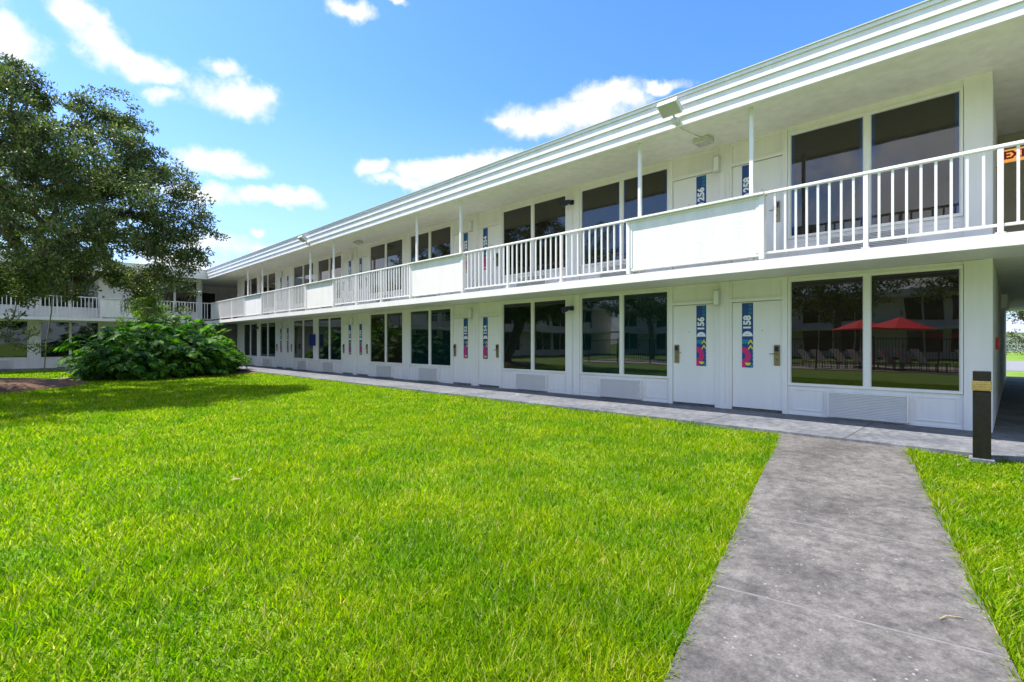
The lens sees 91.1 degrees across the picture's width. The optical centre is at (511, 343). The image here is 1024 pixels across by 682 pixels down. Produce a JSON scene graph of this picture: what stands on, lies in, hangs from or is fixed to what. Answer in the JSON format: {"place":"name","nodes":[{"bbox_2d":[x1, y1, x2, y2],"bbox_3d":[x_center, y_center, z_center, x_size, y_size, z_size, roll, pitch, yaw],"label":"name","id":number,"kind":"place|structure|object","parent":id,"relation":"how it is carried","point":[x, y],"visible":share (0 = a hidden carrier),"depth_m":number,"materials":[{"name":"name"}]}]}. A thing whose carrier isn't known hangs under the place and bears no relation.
{"place":"outdoors","nodes":[
{"label":"outdoors","id":0,"kind":"place"},
{"bbox_2d":[0,0,1018,318],"label":"sky","id":1,"kind":"structure","parent":0,"point":[297,117],"materials":[{"name":"blue"}]},
{"bbox_2d":[0,364,1023,462],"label":"walkway","id":2,"kind":"structure","parent":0,"point":[1007,438],"depth_m":8.79,"materials":[{"name":"grey concrete"}]},
{"bbox_2d":[0,251,236,368],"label":"motel wing","id":3,"kind":"structure","parent":2,"relation":"on","point":[63,327],"depth_m":26.89,"materials":[{"name":"white paint"}]},
{"bbox_2d":[0,360,10,368],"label":"air conditioner","id":4,"kind":"object","parent":3,"relation":"attached to","point":[4,364],"visible":1,"depth_m":24.98,"materials":[{"name":"white paint"}]},
{"bbox_2d":[0,267,27,305],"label":"window","id":5,"kind":"structure","parent":3,"relation":"in","point":[4,298],"depth_m":25.09,"materials":[{"name":"white paint"}]},
{"bbox_2d":[0,320,28,358],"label":"window","id":6,"kind":"structure","parent":3,"relation":"in","point":[5,351],"depth_m":25.27,"materials":[{"name":"glass"}]},
{"bbox_2d":[2,294,98,316],"bbox_3d":[-23.444,-1.871,24.710,0.100,1.078,4.970,0,0,45],"label":"balcony railing","id":7,"kind":"object","parent":3,"relation":"on","point":[10,313],"visible":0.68,"depth_m":25.17,"materials":[{"name":"white paint"}]},
{"bbox_2d":[56,359,74,366],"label":"air conditioner","id":8,"kind":"object","parent":3,"relation":"attached to","point":[62,365],"visible":0.35,"depth_m":26.44,"materials":[{"name":"white paint"}]},
{"bbox_2d":[40,321,98,357],"bbox_3d":[-23.516,-0.202,26.754,0.088,1.915,2.370,0,0,45],"label":"window","id":9,"kind":"structure","parent":3,"relation":"in","point":[59,331],"depth_m":26.58,"materials":[{"name":"glass"}]},
{"bbox_2d":[40,273,98,308],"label":"window","id":10,"kind":"structure","parent":3,"relation":"in","point":[86,302],"depth_m":27.11,"materials":[{"name":"white paint"}]},
{"bbox_2d":[101,281,121,318],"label":"door","id":11,"kind":"structure","parent":3,"relation":"in","point":[105,293],"depth_m":27.91,"materials":[{"name":"paint"}]},
{"bbox_2d":[151,280,197,312],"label":"window","id":12,"kind":"structure","parent":3,"relation":"in","point":[182,297],"depth_m":30.30,"materials":[{"name":"white paint"}]},
{"bbox_2d":[165,301,209,319],"bbox_3d":[-18.989,-1.871,29.165,0.100,1.078,2.590,0,0,45],"label":"balcony railing","id":13,"kind":"object","parent":3,"relation":"on","point":[193,308],"visible":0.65,"depth_m":29.46,"materials":[{"name":"white metal"}]},
{"bbox_2d":[206,0,1023,432],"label":"motel wing","id":14,"kind":"structure","parent":2,"relation":"on","point":[920,320],"depth_m":9.31,"materials":[{"name":"white paint"}]},
{"bbox_2d":[210,297,243,319],"bbox_3d":[-15.846,-1.871,27.881,0.100,1.078,6.221,0,0,-45],"label":"balcony railing","id":15,"kind":"object","parent":14,"relation":"on","point":[231,308],"visible":0.98,"depth_m":27.69,"materials":[{"name":"white paint"}]},
{"bbox_2d":[243,323,256,356],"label":"window","id":16,"kind":"structure","parent":14,"relation":"in","point":[249,335],"depth_m":29.45,"materials":[{"name":"glass"}]},
{"bbox_2d":[243,277,256,311],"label":"window","id":17,"kind":"structure","parent":14,"relation":"in","point":[252,281],"depth_m":29.45,"materials":[{"name":"white paint"}]},
{"bbox_2d":[262,358,271,366],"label":"air conditioner","id":18,"kind":"object","parent":14,"relation":"attached to","point":[266,362],"visible":1,"depth_m":27.41,"materials":[{"name":"white paint"}]},
{"bbox_2d":[260,322,274,357],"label":"window","id":19,"kind":"structure","parent":14,"relation":"in","point":[267,329],"depth_m":27.49,"materials":[{"name":"glass"}]},
{"bbox_2d":[260,272,274,308],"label":"window","id":20,"kind":"structure","parent":14,"relation":"in","point":[268,279],"depth_m":27.49,"materials":[{"name":"white paint"}]},
{"bbox_2d":[276,328,282,367],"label":"door","id":21,"kind":"structure","parent":14,"relation":"in","point":[279,346],"depth_m":26.30,"materials":[{"name":"paint"}]},
{"bbox_2d":[277,278,282,313],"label":"door","id":22,"kind":"structure","parent":14,"relation":"in","point":[279,280],"depth_m":26.20,"materials":[{"name":"paint"}]},
{"bbox_2d":[262,284,304,313],"bbox_3d":[-10.106,-1.871,22.141,0.100,1.078,4.973,0,0,-45],"label":"balcony railing","id":23,"kind":"object","parent":14,"relation":"on","point":[289,299],"visible":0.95,"depth_m":21.87,"materials":[{"name":"white metal"}]},
{"bbox_2d":[286,328,291,367],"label":"door","id":24,"kind":"structure","parent":14,"relation":"in","point":[288,330],"depth_m":25.41,"materials":[{"name":"paint"}]},
{"bbox_2d":[286,275,291,312],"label":"door","id":25,"kind":"structure","parent":14,"relation":"in","point":[288,278],"depth_m":25.45,"materials":[{"name":"paint"}]},
{"bbox_2d":[297,360,307,369],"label":"air conditioner","id":26,"kind":"object","parent":14,"relation":"attached to","point":[301,364],"visible":1,"depth_m":24.07,"materials":[{"name":"white paint"}]},
{"bbox_2d":[293,318,312,359],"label":"window","id":27,"kind":"structure","parent":14,"relation":"in","point":[302,328],"depth_m":24.30,"materials":[{"name":"glass"}]},
{"bbox_2d":[293,262,312,304],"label":"window","id":28,"kind":"structure","parent":14,"relation":"in","point":[300,272],"depth_m":24.39,"materials":[{"name":"white paint"}]},
{"bbox_2d":[309,334,315,345],"bbox_3d":[-9.179,-0.155,23.080,0.269,0.530,0.120,0,0,-45],"label":"extinguisher box","id":29,"kind":"object","parent":14,"relation":"attached to","point":[312,339],"visible":1,"depth_m":23.03,"materials":[{"name":"blue metal"}]},
{"bbox_2d":[298,235,329,247],"bbox_3d":[-7.737,-3.993,19.840,1.325,0.370,0.360,0,0,-45],"label":"floodlight","id":30,"kind":"object","parent":14,"relation":"attached to","point":[302,238],"visible":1,"depth_m":19.43,"materials":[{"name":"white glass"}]},
{"bbox_2d":[322,362,334,371],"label":"air conditioner","id":31,"kind":"object","parent":14,"relation":"attached to","point":[328,366],"visible":1,"depth_m":22.08,"materials":[{"name":"white paint"}]},
{"bbox_2d":[317,316,340,360],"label":"window","id":32,"kind":"structure","parent":14,"relation":"in","point":[328,328],"depth_m":22.18,"materials":[{"name":"glass"}]},
{"bbox_2d":[317,254,340,299],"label":"window","id":33,"kind":"structure","parent":14,"relation":"in","point":[324,266],"depth_m":22.18,"materials":[{"name":"white paint"}]},
{"bbox_2d":[343,324,352,373],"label":"door","id":34,"kind":"structure","parent":14,"relation":"in","point":[347,329],"depth_m":20.95,"materials":[{"name":"paint"}]},
{"bbox_2d":[343,261,352,305],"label":"door","id":35,"kind":"structure","parent":14,"relation":"in","point":[348,265],"depth_m":21.01,"materials":[{"name":"paint"}]},
{"bbox_2d":[357,323,367,374],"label":"door","id":36,"kind":"structure","parent":14,"relation":"in","point":[362,329],"depth_m":20.12,"materials":[{"name":"paint"}]},
{"bbox_2d":[357,256,367,304],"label":"door","id":37,"kind":"structure","parent":14,"relation":"in","point":[362,263],"depth_m":20.12,"materials":[{"name":"paint"}]},
{"bbox_2d":[334,264,408,304],"bbox_3d":[-4.808,-1.871,16.843,0.100,1.078,4.973,0,0,-45],"label":"balcony railing","id":38,"kind":"object","parent":14,"relation":"on","point":[381,284],"visible":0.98,"depth_m":16.57,"materials":[{"name":"white metal"}]},
{"bbox_2d":[376,365,393,376],"bbox_3d":[-4.778,1.040,18.848,0.099,0.420,1.100,0,0,-45],"label":"air conditioner","id":39,"kind":"object","parent":14,"relation":"attached to","point":[384,371],"visible":1,"depth_m":18.79,"materials":[{"name":"white paint"}]},
{"bbox_2d":[376,294,393,302],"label":"air conditioner","id":40,"kind":"object","parent":14,"relation":"attached to","point":[390,299],"visible":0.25,"depth_m":18.74,"materials":[{"name":"white paint"}]},
{"bbox_2d":[369,311,402,363],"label":"window","id":41,"kind":"structure","parent":14,"relation":"in","point":[385,329],"depth_m":18.84,"materials":[{"name":"glass"}]},
{"bbox_2d":[369,237,402,294],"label":"window","id":42,"kind":"structure","parent":14,"relation":"in","point":[389,253],"depth_m":18.84,"materials":[{"name":"white paint"}]},
{"bbox_2d":[418,367,439,380],"bbox_3d":[-2.803,1.040,16.873,0.099,0.420,1.100,0,0,-45],"label":"air conditioner","id":43,"kind":"object","parent":14,"relation":"attached to","point":[429,374],"visible":1,"depth_m":16.80,"materials":[{"name":"white paint"}]},
{"bbox_2d":[409,307,450,366],"bbox_3d":[-2.763,-0.202,16.913,0.088,1.915,2.370,0,0,-45],"label":"window","id":44,"kind":"structure","parent":14,"relation":"in","point":[429,329],"depth_m":16.87,"materials":[{"name":"glass"}]},
{"bbox_2d":[409,224,450,262],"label":"window","id":45,"kind":"structure","parent":14,"relation":"in","point":[436,242],"depth_m":16.87,"materials":[{"name":"white paint"}]},
{"bbox_2d":[453,318,470,383],"bbox_3d":[-1.558,0.235,15.672,0.119,2.050,0.900,0,0,-45],"label":"door","id":46,"kind":"structure","parent":14,"relation":"in","point":[461,326],"depth_m":15.68,"materials":[{"name":"paint"}]},
{"bbox_2d":[453,232,470,293],"bbox_3d":[-1.558,-2.410,15.672,0.119,2.050,0.900,0,0,-45],"label":"door","id":47,"kind":"structure","parent":14,"relation":"in","point":[466,237],"depth_m":15.54,"materials":[{"name":"paint"}]},
{"bbox_2d":[469,308,472,318],"bbox_3d":[-1.252,-0.900,15.228,0.103,0.320,0.110,0,0,-45],"label":"wall lamp","id":48,"kind":"object","parent":14,"relation":"attached to","point":[470,313],"visible":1,"depth_m":15.18,"materials":[{"name":"white glass"}]},
{"bbox_2d":[469,221,472,231],"bbox_3d":[-1.252,-3.545,15.228,0.103,0.320,0.110,0,0,-45],"label":"wall lamp","id":49,"kind":"object","parent":14,"relation":"attached to","point":[470,226],"visible":1,"depth_m":15.19,"materials":[{"name":"white glass"}]},
{"bbox_2d":[479,316,498,386],"bbox_3d":[-0.681,0.235,14.795,0.119,2.050,0.900,0,0,-45],"label":"door","id":50,"kind":"structure","parent":14,"relation":"in","point":[488,326],"depth_m":14.80,"materials":[{"name":"paint"}]},
{"bbox_2d":[479,225,498,290],"bbox_3d":[-0.681,-2.410,14.795,0.119,2.050,0.900,0,0,-45],"label":"door","id":51,"kind":"structure","parent":14,"relation":"in","point":[488,236],"depth_m":14.80,"materials":[{"name":"paint"}]},
{"bbox_2d":[516,373,547,390],"bbox_3d":[0.521,1.040,13.550,0.099,0.420,1.100,0,0,-45],"label":"air conditioner","id":52,"kind":"object","parent":14,"relation":"attached to","point":[538,382],"visible":1,"depth_m":13.49,"materials":[{"name":"white paint"}]},
{"bbox_2d":[516,274,547,286],"bbox_3d":[0.521,-1.605,13.550,0.099,0.420,1.100,0,0,-45],"label":"air conditioner","id":53,"kind":"object","parent":14,"relation":"attached to","point":[532,283],"visible":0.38,"depth_m":13.49,"materials":[{"name":"white paint"}]},
{"bbox_2d":[501,298,565,372],"bbox_3d":[0.561,-0.202,13.590,0.088,1.915,2.370,0,0,-45],"label":"window","id":54,"kind":"structure","parent":14,"relation":"in","point":[533,331],"depth_m":13.54,"materials":[{"name":"glass"}]},
{"bbox_2d":[501,193,565,276],"bbox_3d":[0.561,-2.848,13.590,0.088,1.915,2.370,0,0,-45],"label":"window","id":55,"kind":"structure","parent":14,"relation":"in","point":[547,216],"depth_m":13.54,"materials":[{"name":"black glass"}]},
{"bbox_2d":[463,220,625,289],"bbox_3d":[0.490,-1.871,11.545,0.100,1.078,4.973,0,0,-45],"label":"balcony railing","id":56,"kind":"object","parent":14,"relation":"on","point":[508,283],"visible":0.95,"depth_m":11.28,"materials":[{"name":"white metal"}]},
{"bbox_2d":[561,200,573,206],"bbox_3d":[1.378,-3.480,12.514,0.342,0.189,0.164,0,0,-6],"label":"spotlight","id":57,"kind":"object","parent":14,"relation":"attached to","point":[564,203],"visible":1,"depth_m":12.45,"materials":[{"name":"black metal"}]},
{"bbox_2d":[561,306,573,312],"bbox_3d":[1.378,-0.835,12.514,0.342,0.189,0.164,0,0,-6],"label":"spotlight","id":58,"kind":"object","parent":14,"relation":"attached to","point":[566,309],"visible":1,"depth_m":12.45,"materials":[{"name":"black metal"}]},
{"bbox_2d":[599,378,642,399],"bbox_3d":[2.496,1.040,11.575,0.099,0.420,1.100,0,0,-45],"label":"air conditioner","id":59,"kind":"object","parent":14,"relation":"attached to","point":[624,388],"visible":1,"depth_m":11.53,"materials":[{"name":"white paint"}]},
{"bbox_2d":[599,264,642,277],"bbox_3d":[2.496,-1.605,11.575,0.099,0.420,1.100,0,0,-45],"label":"air conditioner","id":60,"kind":"object","parent":14,"relation":"attached to","point":[617,267],"visible":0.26,"depth_m":11.69,"materials":[{"name":"white paint"}]},
{"bbox_2d":[579,289,668,378],"bbox_3d":[2.536,-0.202,11.615,0.088,1.915,2.370,0,0,-45],"label":"window","id":61,"kind":"structure","parent":14,"relation":"in","point":[622,334],"depth_m":11.54,"materials":[{"name":"glass"}]},
{"bbox_2d":[579,166,668,266],"bbox_3d":[2.536,-2.848,11.615,0.088,1.915,2.370,0,0,-45],"label":"window","id":62,"kind":"structure","parent":14,"relation":"in","point":[615,200],"depth_m":11.73,"materials":[{"name":"black glass"}]},
{"bbox_2d":[657,97,699,138],"bbox_3d":[3.089,-3.993,9.014,1.325,0.370,0.360,0,0,-45],"label":"floodlight","id":63,"kind":"object","parent":14,"relation":"attached to","point":[673,107],"visible":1,"depth_m":8.63,"materials":[{"name":"white metal"}]},
{"bbox_2d":[673,304,714,405],"bbox_3d":[3.741,0.235,10.373,0.119,2.050,0.900,0,0,-45],"label":"door","id":64,"kind":"structure","parent":14,"relation":"in","point":[693,325],"depth_m":10.37,"materials":[{"name":"paint"}]},
{"bbox_2d":[673,172,714,269],"bbox_3d":[3.741,-2.410,10.373,0.119,2.050,0.900,0,0,-45],"label":"door","id":65,"kind":"structure","parent":14,"relation":"in","point":[697,190],"depth_m":10.37,"materials":[{"name":"paint"}]},
{"bbox_2d":[693,135,713,147],"bbox_3d":[3.620,-3.816,9.504,0.260,0.108,0.300,0,0,-45],"label":"soffit light","id":66,"kind":"object","parent":14,"relation":"attached to","point":[705,140],"visible":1,"depth_m":9.44,"materials":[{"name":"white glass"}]},
{"bbox_2d":[713,155,719,172],"bbox_3d":[4.046,-3.545,9.930,0.103,0.320,0.110,0,0,-45],"label":"wall lamp","id":67,"kind":"object","parent":14,"relation":"attached to","point":[716,163],"visible":1,"depth_m":9.89,"materials":[{"name":"white glass"}]},
{"bbox_2d":[713,289,719,305],"bbox_3d":[4.046,-0.900,9.930,0.103,0.320,0.110,0,0,-45],"label":"wall lamp","id":68,"kind":"object","parent":14,"relation":"attached to","point":[716,297],"visible":1,"depth_m":9.89,"materials":[{"name":"white glass"}]},
{"bbox_2d":[732,300,781,411],"bbox_3d":[4.618,0.235,9.497,0.119,2.050,0.900,0,0,-45],"label":"door","id":69,"kind":"structure","parent":14,"relation":"in","point":[756,326],"depth_m":9.50,"materials":[{"name":"paint"}]},
{"bbox_2d":[732,156,781,262],"bbox_3d":[4.618,-2.410,9.497,0.119,2.050,0.900,0,0,-45],"label":"door","id":70,"kind":"structure","parent":14,"relation":"in","point":[768,172],"depth_m":9.36,"materials":[{"name":"paint"}]},
{"bbox_2d":[827,391,908,422],"bbox_3d":[5.819,1.040,8.252,0.099,0.420,1.100,0,0,-45],"label":"air conditioner","id":71,"kind":"object","parent":14,"relation":"attached to","point":[885,408],"visible":1,"depth_m":8.21,"materials":[{"name":"white paint"}]},
{"bbox_2d":[827,227,908,251],"bbox_3d":[5.819,-1.605,8.252,0.099,0.420,1.100,0,0,-45],"label":"air conditioner","id":72,"kind":"object","parent":14,"relation":"attached to","point":[874,235],"visible":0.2,"depth_m":8.19,"materials":[{"name":"white paint"}]},
{"bbox_2d":[788,265,963,393],"bbox_3d":[5.859,-0.202,8.292,0.088,1.915,2.370,0,0,-45],"label":"window","id":73,"kind":"structure","parent":14,"relation":"in","point":[897,330],"depth_m":8.17,"materials":[{"name":"glass"}]},
{"bbox_2d":[788,86,963,238],"bbox_3d":[5.859,-2.848,8.292,0.088,1.915,2.370,0,0,-45],"label":"window","id":74,"kind":"structure","parent":14,"relation":"in","point":[930,126],"depth_m":8.16,"materials":[{"name":"black glass"}]},
{"bbox_2d":[765,140,1023,253],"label":"balcony railing","id":75,"kind":"object","parent":14,"relation":"on","point":[999,225],"visible":0.98,"depth_m":6.74,"materials":[{"name":"white metal"}]},
{"bbox_2d":[995,337,999,348],"bbox_3d":[8.064,0.000,8.341,0.180,0.200,0.053,0,0,-45],"label":"fire alarm","id":76,"kind":"object","parent":14,"relation":"attached to","point":[997,343],"visible":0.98,"depth_m":8.29,"materials":[{"name":"red metal"}]},
{"bbox_2d":[1000,293,1007,309],"bbox_3d":[10.634,-0.900,10.856,0.228,0.340,0.130,0,0,-45],"label":"wall lamp","id":77,"kind":"object","parent":14,"relation":"attached to","point":[1004,301],"visible":0.97,"depth_m":10.78,"materials":[{"name":"white glass"}]},
{"bbox_2d":[996,147,1023,166],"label":"exit sign","id":78,"kind":"object","parent":14,"relation":"attached to","point":[1010,155],"visible":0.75,"depth_m":8.13,"materials":[{"name":"orange plastic"}]},
{"bbox_2d":[263,367,1023,437],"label":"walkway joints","id":79,"kind":"object","parent":2,"relation":"on","point":[649,401],"visible":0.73,"depth_m":11.05,"materials":[{"name":"grey concrete"}]},
{"bbox_2d":[0,352,1023,681],"bbox_3d":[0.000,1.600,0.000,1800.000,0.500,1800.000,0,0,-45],"label":"ground","id":80,"kind":"structure","parent":0,"point":[1012,356],"depth_m":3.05,"materials":[{"name":"green plant"}]},
{"bbox_2d":[0,378,89,392],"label":"mulch bed","id":81,"kind":"object","parent":80,"relation":"on","point":[10,385],"visible":0.88,"depth_m":14.96,"materials":[{"name":"brown wood"}]},
{"bbox_2d":[30,244,75,373],"bbox_3d":[-19.998,-1.563,21.797,2.415,5.888,2.196,0,0,-30],"label":"young tree","id":82,"kind":"object","parent":80,"relation":"on","point":[49,326],"visible":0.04,"depth_m":21.74,"materials":[{"name":"brown plant"}]},
{"bbox_2d":[0,52,230,354],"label":"oak tree","id":83,"kind":"object","parent":80,"relation":"on","point":[33,271],"visible":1,"depth_m":13.15,"materials":[{"name":"green plant"}]},
{"bbox_2d":[114,291,179,335],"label":"shrub","id":84,"kind":"object","parent":80,"relation":"on","point":[152,304],"visible":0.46,"depth_m":22.37,"materials":[{"name":"green plant"}]},
{"bbox_2d":[60,371,257,379],"bbox_3d":[-14.349,1.326,21.611,8.556,0.131,4.956,0,0,-45],"label":"mulch bed","id":85,"kind":"object","parent":80,"relation":"on","point":[236,372],"visible":0.1,"depth_m":21.45,"materials":[{"name":"brown wood"}]},
{"bbox_2d":[57,328,134,379],"bbox_3d":[-15.061,0.517,19.311,3.147,2.198,3.456,0,0,42],"label":"philodendron","id":86,"kind":"object","parent":85,"relation":"on","point":[93,342],"visible":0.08,"depth_m":18.67,"materials":[{"name":"green plant"}]},
{"bbox_2d":[66,349,126,380],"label":"philodendron","id":87,"kind":"object","parent":85,"relation":"on","point":[98,372],"visible":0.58,"depth_m":17.53,"materials":[{"name":"green plant"}]},
{"bbox_2d":[53,319,145,374],"bbox_3d":[-16.096,0.326,20.530,3.896,2.722,4.278,0,0,12],"label":"philodendron","id":88,"kind":"object","parent":85,"relation":"on","point":[68,345],"visible":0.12,"depth_m":19.73,"materials":[{"name":"green plant"}]},
{"bbox_2d":[72,336,148,380],"bbox_3d":[-14.252,0.604,18.249,2.388,1.771,2.428,0,0,-9],"label":"philodendron","id":89,"kind":"object","parent":85,"relation":"on","point":[115,357],"visible":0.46,"depth_m":17.71,"materials":[{"name":"green plant"}]},
{"bbox_2d":[73,323,190,379],"bbox_3d":[-14.581,0.373,19.584,3.921,2.313,3.537,0,0,-20],"label":"philodendron","id":90,"kind":"object","parent":85,"relation":"on","point":[148,339],"visible":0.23,"depth_m":19.21,"materials":[{"name":"green plant"}]},
{"bbox_2d":[96,331,181,381],"bbox_3d":[-13.731,0.509,18.396,2.784,1.940,2.748,0,0,-9],"label":"philodendron","id":91,"kind":"object","parent":85,"relation":"on","point":[139,369],"visible":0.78,"depth_m":17.80,"materials":[{"name":"green plant"}]},
{"bbox_2d":[121,319,206,344],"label":"philodendron","id":92,"kind":"object","parent":85,"relation":"on","point":[140,327],"visible":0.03,"depth_m":21.35,"materials":[{"name":"green plant"}]},
{"bbox_2d":[127,315,218,376],"bbox_3d":[-14.107,0.184,20.704,3.849,2.808,3.786,0,0,-21],"label":"philodendron","id":93,"kind":"object","parent":85,"relation":"on","point":[193,338],"visible":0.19,"depth_m":20.32,"materials":[{"name":"green plant"}]},
{"bbox_2d":[129,333,220,378],"bbox_3d":[-13.234,0.593,19.261,2.848,1.989,3.127,0,0,19],"label":"philodendron","id":94,"kind":"object","parent":85,"relation":"on","point":[163,366],"visible":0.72,"depth_m":18.69,"materials":[{"name":"green plant"}]},
{"bbox_2d":[153,314,235,352],"bbox_3d":[-14.708,0.141,23.335,3.997,2.916,3.931,0,0,17],"label":"philodendron","id":95,"kind":"object","parent":85,"relation":"on","point":[200,321],"visible":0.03,"depth_m":23.32,"materials":[{"name":"green plant"}]},
{"bbox_2d":[161,324,240,361],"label":"philodendron","id":96,"kind":"object","parent":85,"relation":"on","point":[202,328],"visible":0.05,"depth_m":22.10,"materials":[{"name":"green plant"}]},
{"bbox_2d":[169,336,239,375],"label":"philodendron","id":97,"kind":"object","parent":85,"relation":"on","point":[210,359],"visible":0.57,"depth_m":20.06,"materials":[{"name":"green plant"}]},
{"bbox_2d":[195,336,247,375],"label":"philodendron","id":98,"kind":"object","parent":85,"relation":"on","point":[227,367],"visible":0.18,"depth_m":21.46,"materials":[{"name":"green plant"}]},
{"bbox_2d":[205,328,250,366],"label":"philodendron","id":99,"kind":"object","parent":85,"relation":"on","point":[220,339],"visible":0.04,"depth_m":24.35,"materials":[{"name":"green plant"}]},
{"bbox_2d":[216,340,251,370],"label":"philodendron","id":100,"kind":"object","parent":85,"relation":"on","point":[246,361],"visible":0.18,"depth_m":22.89,"materials":[{"name":"green plant"}]},
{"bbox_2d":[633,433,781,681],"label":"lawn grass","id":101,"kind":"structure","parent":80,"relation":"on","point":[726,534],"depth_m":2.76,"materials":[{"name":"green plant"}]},
{"bbox_2d":[969,371,994,463],"bbox_3d":[5.330,0.833,5.701,0.220,1.035,0.220,0,0,43],"label":"bollard","id":102,"kind":"object","parent":80,"relation":"on","point":[981,385],"visible":0.94,"depth_m":5.64,"materials":[{"name":"brown metal"}]},
{"bbox_2d":[1006,328,1023,354],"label":"hedge","id":103,"kind":"object","parent":80,"relation":"on","point":[1016,337],"visible":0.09,"depth_m":57.80,"materials":[{"name":"green plant"}]},
{"bbox_2d":[1006,311,1023,323],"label":"tree","id":104,"kind":"object","parent":80,"relation":"on","point":[1020,314],"visible":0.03,"depth_m":45.10,"materials":[{"name":"green plant"}]},
{"bbox_2d":[664,433,1021,681],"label":"path","id":105,"kind":"structure","parent":0,"point":[840,565],"depth_m":2.67,"materials":[{"name":"concrete"}]},
{"bbox_2d":[900,446,1023,681],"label":"lawn grass","id":106,"kind":"structure","parent":0,"point":[979,497],"depth_m":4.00,"materials":[{"name":"green plant"}]},
{"bbox_2d":[1006,318,1023,351],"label":"building","id":107,"kind":"structure","parent":0,"point":[1010,326],"depth_m":78.29,"materials":[{"name":"white paint"}]},
{"bbox_2d":[1006,361,1023,370],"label":"road","id":108,"kind":"structure","parent":0,"point":[1014,365],"depth_m":29.51,"materials":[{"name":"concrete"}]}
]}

